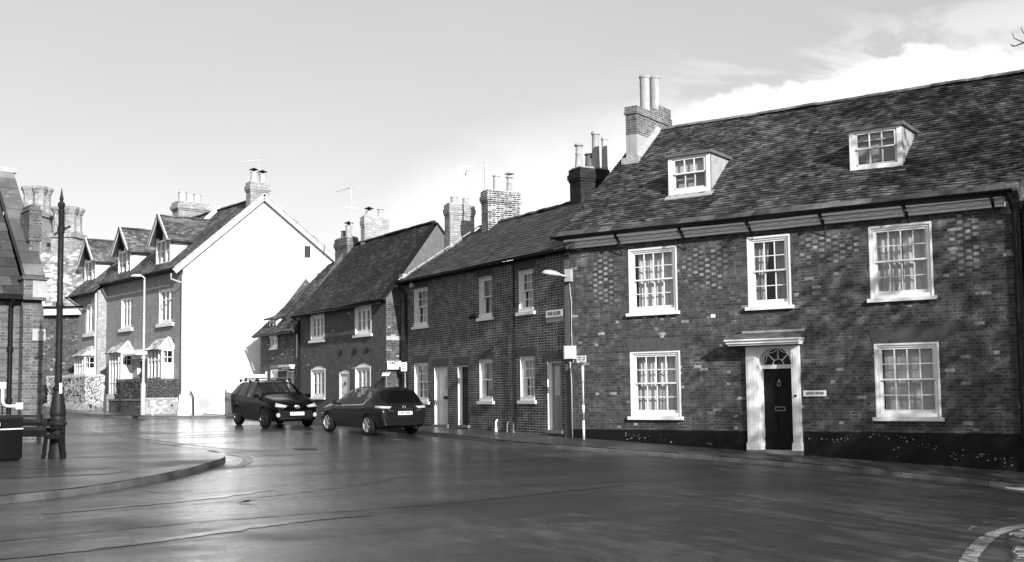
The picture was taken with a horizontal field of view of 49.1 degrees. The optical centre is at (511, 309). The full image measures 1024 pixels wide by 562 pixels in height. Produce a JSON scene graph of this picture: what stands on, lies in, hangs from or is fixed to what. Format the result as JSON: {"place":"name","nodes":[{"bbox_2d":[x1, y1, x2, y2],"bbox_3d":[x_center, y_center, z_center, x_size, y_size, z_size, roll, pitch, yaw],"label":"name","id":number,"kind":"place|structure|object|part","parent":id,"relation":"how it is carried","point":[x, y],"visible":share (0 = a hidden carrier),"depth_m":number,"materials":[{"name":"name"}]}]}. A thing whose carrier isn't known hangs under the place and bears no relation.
{"place":"outdoors","nodes":[
{"label":"outdoors","id":0,"kind":"place"},
{"bbox_2d":[0,426,225,494],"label":"pavement","id":1,"kind":"structure","parent":0,"point":[88,447],"depth_m":23.17,"materials":[{"name":"concrete"}]},
{"bbox_2d":[0,382,22,414],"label":"pipe bracket","id":2,"kind":"object","parent":1,"relation":"on","point":[2,388],"visible":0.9,"depth_m":26.49,"materials":[{"name":"white plastic"}]},
{"bbox_2d":[0,415,23,460],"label":"litter bin","id":3,"kind":"object","parent":1,"relation":"on","point":[11,431],"visible":1,"depth_m":22.75,"materials":[{"name":"black paint"}]},
{"bbox_2d":[0,166,48,441],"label":"brick building","id":4,"kind":"structure","parent":1,"relation":"on","point":[23,287],"depth_m":28.68,"materials":[{"name":"grey brick"}]},
{"bbox_2d":[19,414,64,458],"bbox_3d":[-10.192,2.660,23.592,1.610,0.932,0.603,-3,-5,30],"label":"bench","id":5,"kind":"object","parent":1,"relation":"on","point":[46,436],"visible":0.66,"depth_m":23.18,"materials":[{"name":"wood"}]},
{"bbox_2d":[48,189,70,458],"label":"lamp column","id":6,"kind":"structure","parent":1,"relation":"on","point":[57,414],"depth_m":23.70,"materials":[{"name":"metal"}]},
{"bbox_2d":[0,464,132,478],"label":"pavement patch","id":7,"kind":"object","parent":1,"relation":"on","point":[18,471],"visible":1,"depth_m":20.37,"materials":[{"name":"concrete"}]},
{"bbox_2d":[26,468,113,468],"bbox_3d":[-8.268,2.951,20.791,1.797,0.019,0.110,-1,-4,-1],"label":"pavement seam","id":8,"kind":"object","parent":7,"relation":"on","point":[59,468],"visible":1,"depth_m":20.79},
{"bbox_2d":[1,471,143,477],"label":"pavement seam","id":9,"kind":"object","parent":1,"relation":"on","point":[65,475],"visible":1,"depth_m":19.29,"materials":[{"name":"grey concrete"}]},
{"bbox_2d":[42,406,232,415],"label":"pavement","id":10,"kind":"structure","parent":0,"point":[96,410],"depth_m":49.67,"materials":[{"name":"concrete"}]},
{"bbox_2d":[42,384,48,404],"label":"shrub","id":11,"kind":"object","parent":10,"relation":"on","point":[44,394],"visible":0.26,"depth_m":58.54,"materials":[{"name":"grey plant"}]},
{"bbox_2d":[21,185,104,398],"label":"old house","id":12,"kind":"structure","parent":10,"relation":"on","point":[73,272],"depth_m":61.99,"materials":[{"name":"brick"}]},
{"bbox_2d":[42,403,89,409],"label":"stone bank","id":13,"kind":"structure","parent":10,"relation":"on","point":[79,406],"depth_m":53.48,"materials":[{"name":"grey stone"}]},
{"bbox_2d":[46,373,104,403],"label":"clipped hedge","id":14,"kind":"object","parent":13,"relation":"on","point":[86,388],"visible":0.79,"depth_m":54.16,"materials":[{"name":"grey plant"}]},
{"bbox_2d":[64,237,117,406],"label":"terrace house","id":15,"kind":"structure","parent":10,"relation":"on","point":[97,262],"depth_m":58.40,"materials":[{"name":"brick"}]},
{"bbox_2d":[70,346,94,406],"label":"bay window","id":16,"kind":"structure","parent":15,"relation":"in","point":[83,359],"depth_m":57.40,"materials":[{"name":"white paint"}]},
{"bbox_2d":[83,303,94,336],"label":"window","id":17,"kind":"structure","parent":15,"relation":"in","point":[90,307],"depth_m":58.30,"materials":[{"name":"white paint"}]},
{"bbox_2d":[103,394,140,412],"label":"garden wall","id":18,"kind":"structure","parent":10,"relation":"on","point":[111,403],"depth_m":51.73,"materials":[{"name":"brick"}]},
{"bbox_2d":[114,377,164,398],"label":"clipped hedge","id":19,"kind":"object","parent":18,"relation":"on","point":[129,388],"visible":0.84,"depth_m":51.52,"materials":[{"name":"grey plant"}]},
{"bbox_2d":[145,397,178,413],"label":"garden wall","id":20,"kind":"structure","parent":10,"relation":"on","point":[167,405],"depth_m":49.64,"materials":[{"name":"stone"}]},
{"bbox_2d":[146,378,177,397],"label":"clipped hedge","id":21,"kind":"object","parent":20,"relation":"on","point":[167,387],"visible":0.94,"depth_m":50.00,"materials":[{"name":"grey plant"}]},
{"bbox_2d":[99,168,334,413],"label":"terrace house","id":22,"kind":"structure","parent":10,"relation":"on","point":[222,283],"depth_m":51.10,"materials":[{"name":"paint"}]},
{"bbox_2d":[105,341,132,398],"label":"bay window","id":23,"kind":"structure","parent":22,"relation":"in","point":[121,364],"depth_m":54.56,"materials":[{"name":"white paint"}]},
{"bbox_2d":[118,297,132,331],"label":"window","id":24,"kind":"structure","parent":22,"relation":"in","point":[126,310],"depth_m":55.62,"materials":[{"name":"white paint"}]},
{"bbox_2d":[137,360,141,377],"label":"door","id":25,"kind":"structure","parent":22,"relation":"in","point":[139,363],"depth_m":54.04,"materials":[{"name":"white paint"}]},
{"bbox_2d":[145,336,173,380],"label":"bay window","id":26,"kind":"structure","parent":22,"relation":"in","point":[161,350],"depth_m":50.76,"materials":[{"name":"white paint"}]},
{"bbox_2d":[155,287,173,327],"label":"window","id":27,"kind":"structure","parent":22,"relation":"in","point":[165,295],"depth_m":51.88,"materials":[{"name":"white paint"}]},
{"bbox_2d":[241,159,258,181],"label":"tv aerial","id":28,"kind":"object","parent":22,"relation":"attached to","point":[258,166],"visible":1,"depth_m":51.90,"materials":[{"name":"silver metal"}]},
{"bbox_2d":[293,448,317,449],"bbox_3d":[-5.258,3.545,28.421,0.660,0.031,0.660,-1,-4,0],"label":"manhole cover","id":29,"kind":"object","parent":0,"point":[305,448],"visible":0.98,"depth_m":28.34,"materials":[{"name":"metal"}]},
{"bbox_2d":[0,413,1023,561],"bbox_3d":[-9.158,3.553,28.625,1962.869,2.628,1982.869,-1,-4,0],"label":"road","id":30,"kind":"structure","parent":0,"point":[710,511],"depth_m":15.98,"materials":[{"name":"grey asphalt"}]},
{"bbox_2d":[0,441,225,503],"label":"kerb","id":31,"kind":"structure","parent":30,"relation":"on","point":[32,496],"depth_m":18.01,"materials":[{"name":"concrete"}]},
{"bbox_2d":[42,410,225,417],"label":"kerb","id":32,"kind":"structure","parent":30,"relation":"on","point":[96,415],"depth_m":47.72,"materials":[{"name":"concrete"}]},
{"bbox_2d":[131,274,145,414],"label":"street lamp","id":33,"kind":"object","parent":30,"relation":"on","point":[143,400],"visible":1,"depth_m":45.54,"materials":[{"name":"grey metal"}]},
{"bbox_2d":[42,489,273,513],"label":"wet rut","id":34,"kind":"structure","parent":30,"relation":"on","point":[249,492],"depth_m":16.24,"materials":[{"name":"liquid"}]},
{"bbox_2d":[113,435,252,450],"bbox_3d":[-10.206,3.733,31.954,0.288,0.232,11.515,3,-6,-41],"label":"tar seam","id":35,"kind":"object","parent":30,"relation":"on","point":[187,444],"visible":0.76,"depth_m":30.12,"materials":[{"name":"black asphalt"}]},
{"bbox_2d":[0,513,372,558],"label":"wet rut","id":36,"kind":"structure","parent":30,"relation":"on","point":[240,528],"depth_m":12.73,"materials":[{"name":"liquid"}]},
{"bbox_2d":[141,479,317,493],"bbox_3d":[-4.371,2.951,18.713,3.355,0.019,1.032,3,-5,-40],"label":"tar seam","id":37,"kind":"object","parent":30,"relation":"on","point":[220,491],"visible":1,"depth_m":18.01,"materials":[{"name":"black asphalt"}]},
{"bbox_2d":[226,454,252,466],"bbox_3d":[-5.971,3.307,24.646,0.568,0.067,3.927,1,-4,-17],"label":"road marking","id":38,"kind":"object","parent":30,"relation":"on","point":[247,460],"visible":0.99,"depth_m":24.47,"materials":[{"name":"paint"}]},
{"bbox_2d":[101,476,404,511],"bbox_3d":[-3.554,2.903,17.853,0.520,0.014,6.747,-3,-5,32],"label":"tar seam","id":39,"kind":"object","parent":30,"relation":"on","point":[266,496],"visible":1,"depth_m":17.26,"materials":[{"name":"black asphalt"}]},
{"bbox_2d":[230,378,316,427],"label":"parked car","id":40,"kind":"object","parent":30,"relation":"on","point":[264,403],"visible":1,"depth_m":40.25,"materials":[{"name":"black metal"}]},
{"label":"rear window","id":41,"kind":"part","parent":40,"relation":"part of","materials":[{"name":"glass"}]},
{"bbox_2d":[3,479,680,540],"bbox_3d":[-1.663,2.830,16.017,13.986,0.110,0.597,3,-6,-44],"label":"tar seam","id":42,"kind":"object","parent":30,"relation":"on","point":[336,511],"visible":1,"depth_m":15.21,"materials":[{"name":"black asphalt"}]},
{"bbox_2d":[322,386,425,434],"bbox_3d":[-4.649,3.259,36.775,2.040,1.565,4.457,2,-4,-36],"label":"parked car","id":43,"kind":"object","parent":30,"relation":"on","point":[383,407],"visible":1,"depth_m":35.34,"materials":[{"name":"black metal"}]},
{"bbox_2d":[203,413,1023,487],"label":"kerb","id":44,"kind":"structure","parent":30,"relation":"on","point":[864,470],"depth_m":27.01,"materials":[{"name":"concrete"}]},
{"bbox_2d":[959,524,1023,561],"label":"road marking","id":45,"kind":"object","parent":30,"relation":"on","point":[974,550],"visible":1,"depth_m":13.10,"materials":[{"name":"paint"}]},
{"bbox_2d":[1006,528,1023,561],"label":"cobbles","id":46,"kind":"object","parent":30,"relation":"on","point":[1015,538],"visible":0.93,"depth_m":12.80,"materials":[{"name":"grey stone"}]},
{"bbox_2d":[1006,487,1023,489],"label":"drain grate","id":47,"kind":"object","parent":30,"relation":"on","point":[1019,488],"visible":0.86,"depth_m":23.05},
{"bbox_2d":[0,0,1023,261],"label":"sky","id":48,"kind":"structure","parent":0,"point":[116,106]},
{"bbox_2d":[228,415,1023,482],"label":"pavement","id":49,"kind":"structure","parent":0,"point":[997,475],"depth_m":27.47,"materials":[{"name":"concrete"}]},
{"bbox_2d":[233,372,266,390],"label":"fence","id":50,"kind":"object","parent":49,"relation":"on","point":[236,380],"depth_m":48.76,"materials":[{"name":"white paint"}]},
{"bbox_2d":[250,221,357,391],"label":"cottage","id":51,"kind":"structure","parent":49,"relation":"on","point":[277,333],"depth_m":48.19,"materials":[{"name":"brick"}]},
{"bbox_2d":[269,337,277,349],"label":"window","id":52,"kind":"structure","parent":51,"relation":"in","point":[273,341],"depth_m":48.63,"materials":[{"name":"white paint"}]},
{"bbox_2d":[271,369,277,379],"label":"window","id":53,"kind":"structure","parent":51,"relation":"in","point":[274,373],"depth_m":48.50,"materials":[{"name":"white paint"}]},
{"bbox_2d":[287,370,293,391],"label":"door","id":54,"kind":"structure","parent":51,"relation":"in","point":[290,374],"depth_m":47.17,"materials":[{"name":"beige paint"}]},
{"bbox_2d":[344,207,357,235],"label":"tv aerial","id":55,"kind":"object","parent":51,"relation":"attached to","point":[350,218],"visible":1,"depth_m":47.92,"materials":[{"name":"silver metal"}]},
{"bbox_2d":[335,184,354,208],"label":"tv aerial","id":56,"kind":"object","parent":55,"relation":"attached to","point":[347,188],"visible":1,"depth_m":48.09,"materials":[{"name":"silver metal"}]},
{"bbox_2d":[289,207,444,419],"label":"brick cottage","id":57,"kind":"structure","parent":49,"relation":"on","point":[348,312],"depth_m":43.19,"materials":[{"name":"brick"}]},
{"bbox_2d":[308,313,324,342],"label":"window","id":58,"kind":"structure","parent":57,"relation":"in","point":[317,320],"depth_m":45.24,"materials":[{"name":"white paint"}]},
{"bbox_2d":[310,366,324,398],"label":"window","id":59,"kind":"structure","parent":57,"relation":"in","point":[318,372],"depth_m":45.04,"materials":[{"name":"white paint"}]},
{"bbox_2d":[339,369,349,398],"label":"door","id":60,"kind":"structure","parent":57,"relation":"in","point":[344,376],"depth_m":43.13,"materials":[{"name":"white paint"}]},
{"bbox_2d":[352,305,372,337],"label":"window","id":61,"kind":"structure","parent":57,"relation":"in","point":[362,313],"depth_m":42.14,"materials":[{"name":"white paint"}]},
{"bbox_2d":[355,363,370,396],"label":"window","id":62,"kind":"structure","parent":57,"relation":"in","point":[363,370],"depth_m":41.95,"materials":[{"name":"white paint"}]},
{"bbox_2d":[387,361,400,368],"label":"street sign","id":63,"kind":"object","parent":57,"relation":"attached to","point":[393,364],"visible":1,"depth_m":40.41,"materials":[{"name":"white metal"}]},
{"bbox_2d":[382,373,389,385],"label":"pointer sign","id":64,"kind":"object","parent":49,"relation":"on","point":[386,374],"visible":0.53,"depth_m":40.24,"materials":[{"name":"metal"}]},
{"bbox_2d":[401,362,406,386],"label":"notice plate","id":65,"kind":"object","parent":49,"relation":"on","point":[404,366],"visible":0.68,"depth_m":40.14,"materials":[{"name":"grey metal"}]},
{"bbox_2d":[394,131,609,436],"bbox_3d":[1.154,-0.441,37.557,6.320,10.350,11.465,2,-5,-31],"label":"brick cottage row","id":66,"kind":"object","parent":49,"relation":"on","point":[500,357],"visible":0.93,"depth_m":35.95,"materials":[{"name":"grey brick"}]},
{"bbox_2d":[411,287,428,329],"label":"window","id":67,"kind":"structure","parent":66,"relation":"in","point":[420,295],"depth_m":39.89,"materials":[{"name":"white paint"}]},
{"bbox_2d":[414,363,429,404],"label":"window","id":68,"kind":"structure","parent":66,"relation":"in","point":[420,369],"depth_m":39.72,"materials":[{"name":"white paint"}]},
{"bbox_2d":[432,366,448,426],"bbox_3d":[-2.340,2.962,38.023,0.280,2.055,1.095,2,-5,-31],"label":"door","id":69,"kind":"structure","parent":66,"relation":"in","point":[440,373],"depth_m":38.26,"materials":[{"name":"white paint"}]},
{"bbox_2d":[456,365,469,427],"bbox_3d":[-1.527,2.839,36.688,0.280,2.055,0.845,2,-5,-31],"label":"door","id":70,"kind":"structure","parent":66,"relation":"in","point":[463,401],"depth_m":36.91,"materials":[{"name":"black"}]},
{"bbox_2d":[459,166,471,197],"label":"tv aerial","id":71,"kind":"object","parent":66,"relation":"attached to","point":[465,168],"visible":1,"depth_m":42.54,"materials":[{"name":"silver metal"}]},
{"bbox_2d":[484,158,485,190],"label":"pole aerial","id":72,"kind":"object","parent":66,"relation":"attached to","point":[484,174],"visible":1,"depth_m":40.44,"materials":[{"name":"silver metal"}]},
{"bbox_2d":[476,276,493,321],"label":"window","id":73,"kind":"structure","parent":66,"relation":"in","point":[485,283],"depth_m":35.89,"materials":[{"name":"white paint"}]},
{"bbox_2d":[476,359,494,403],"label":"window","id":74,"kind":"structure","parent":66,"relation":"in","point":[484,398],"depth_m":35.73,"materials":[{"name":"white paint"}]},
{"bbox_2d":[515,269,534,315],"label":"window","id":75,"kind":"structure","parent":66,"relation":"in","point":[526,304],"depth_m":33.80,"materials":[{"name":"white paint"}]},
{"bbox_2d":[517,356,536,403],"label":"window","id":76,"kind":"structure","parent":66,"relation":"in","point":[527,370],"depth_m":33.59,"materials":[{"name":"white paint"}]},
{"bbox_2d":[545,361,563,433],"bbox_3d":[1.287,2.499,32.029,0.280,2.065,0.870,2,-5,-31],"label":"door","id":77,"kind":"structure","parent":66,"relation":"in","point":[554,374],"depth_m":32.21,"materials":[{"name":"white paint"}]},
{"bbox_2d":[546,309,563,322],"bbox_3d":[1.217,0.184,32.072,0.033,0.340,0.920,2,-5,-31],"label":"street sign","id":78,"kind":"object","parent":66,"relation":"attached to","point":[554,313],"visible":1,"depth_m":32.05,"materials":[{"name":"white metal"}]},
{"bbox_2d":[564,346,575,437],"bbox_3d":[1.636,2.296,31.274,0.300,2.560,0.178,-4,-5,35],"label":"sign post","id":79,"kind":"object","parent":49,"relation":"on","point":[569,352],"visible":1,"depth_m":31.29,"materials":[{"name":"white metal"}]},
{"bbox_2d":[542,269,572,338],"bbox_3d":[1.287,-0.069,31.379,0.894,2.140,0.258,0,-4,-15],"label":"street lamp","id":80,"kind":"object","parent":79,"relation":"on","point":[568,275],"visible":1,"depth_m":31.44,"materials":[{"name":"grey metal"}]},
{"bbox_2d":[577,356,585,440],"bbox_3d":[1.939,2.461,30.629,0.320,2.390,0.094,-5,-6,43],"label":"parking sign","id":81,"kind":"object","parent":49,"relation":"on","point":[582,359],"visible":1,"depth_m":30.62,"materials":[{"name":"metal"}]},
{"bbox_2d":[550,69,1023,471],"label":"brick house","id":82,"kind":"structure","parent":49,"relation":"on","point":[742,282],"depth_m":28.09,"materials":[{"name":"brick"}]},
{"bbox_2d":[626,245,679,316],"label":"window","id":83,"kind":"structure","parent":82,"relation":"in","point":[652,271],"depth_m":30.24,"materials":[{"name":"white paint"}]},
{"bbox_2d":[627,350,683,419],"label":"window","id":84,"kind":"structure","parent":82,"relation":"in","point":[655,376],"depth_m":30.03,"materials":[{"name":"white paint"}]},
{"bbox_2d":[745,234,793,310],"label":"window","id":85,"kind":"structure","parent":82,"relation":"in","point":[768,257],"depth_m":28.39,"materials":[{"name":"white paint"}]},
{"bbox_2d":[763,368,792,448],"bbox_3d":[6.729,2.482,28.089,0.860,2.000,0.107,-4,-5,35],"label":"front door","id":86,"kind":"structure","parent":82,"relation":"in","point":[777,382],"depth_m":28.12,"materials":[{"name":"black paint"}]},
{"bbox_2d":[803,390,826,396],"bbox_3d":[7.392,2.045,27.331,0.604,0.169,0.028,-4,-5,35],"label":"house sign","id":87,"kind":"object","parent":82,"relation":"attached to","point":[814,393],"visible":1,"depth_m":27.32,"materials":[{"name":"white"}]},
{"bbox_2d":[867,221,936,302],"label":"window","id":88,"kind":"structure","parent":82,"relation":"in","point":[900,255],"depth_m":26.47,"materials":[{"name":"white paint"}]},
{"bbox_2d":[873,342,944,420],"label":"window","id":89,"kind":"structure","parent":82,"relation":"in","point":[907,375],"depth_m":26.23,"materials":[{"name":"white paint"}]},
{"bbox_2d":[1019,200,1023,241],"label":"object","id":90,"kind":"structure","parent":49,"relation":"on","point":[1021,203],"depth_m":24.82,"materials":[{"name":"black"}]},
{"bbox_2d":[1010,28,1023,46],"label":"bare tree","id":91,"kind":"object","parent":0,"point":[1018,40],"visible":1,"depth_m":10.04,"materials":[{"name":"black plant"}]}
]}

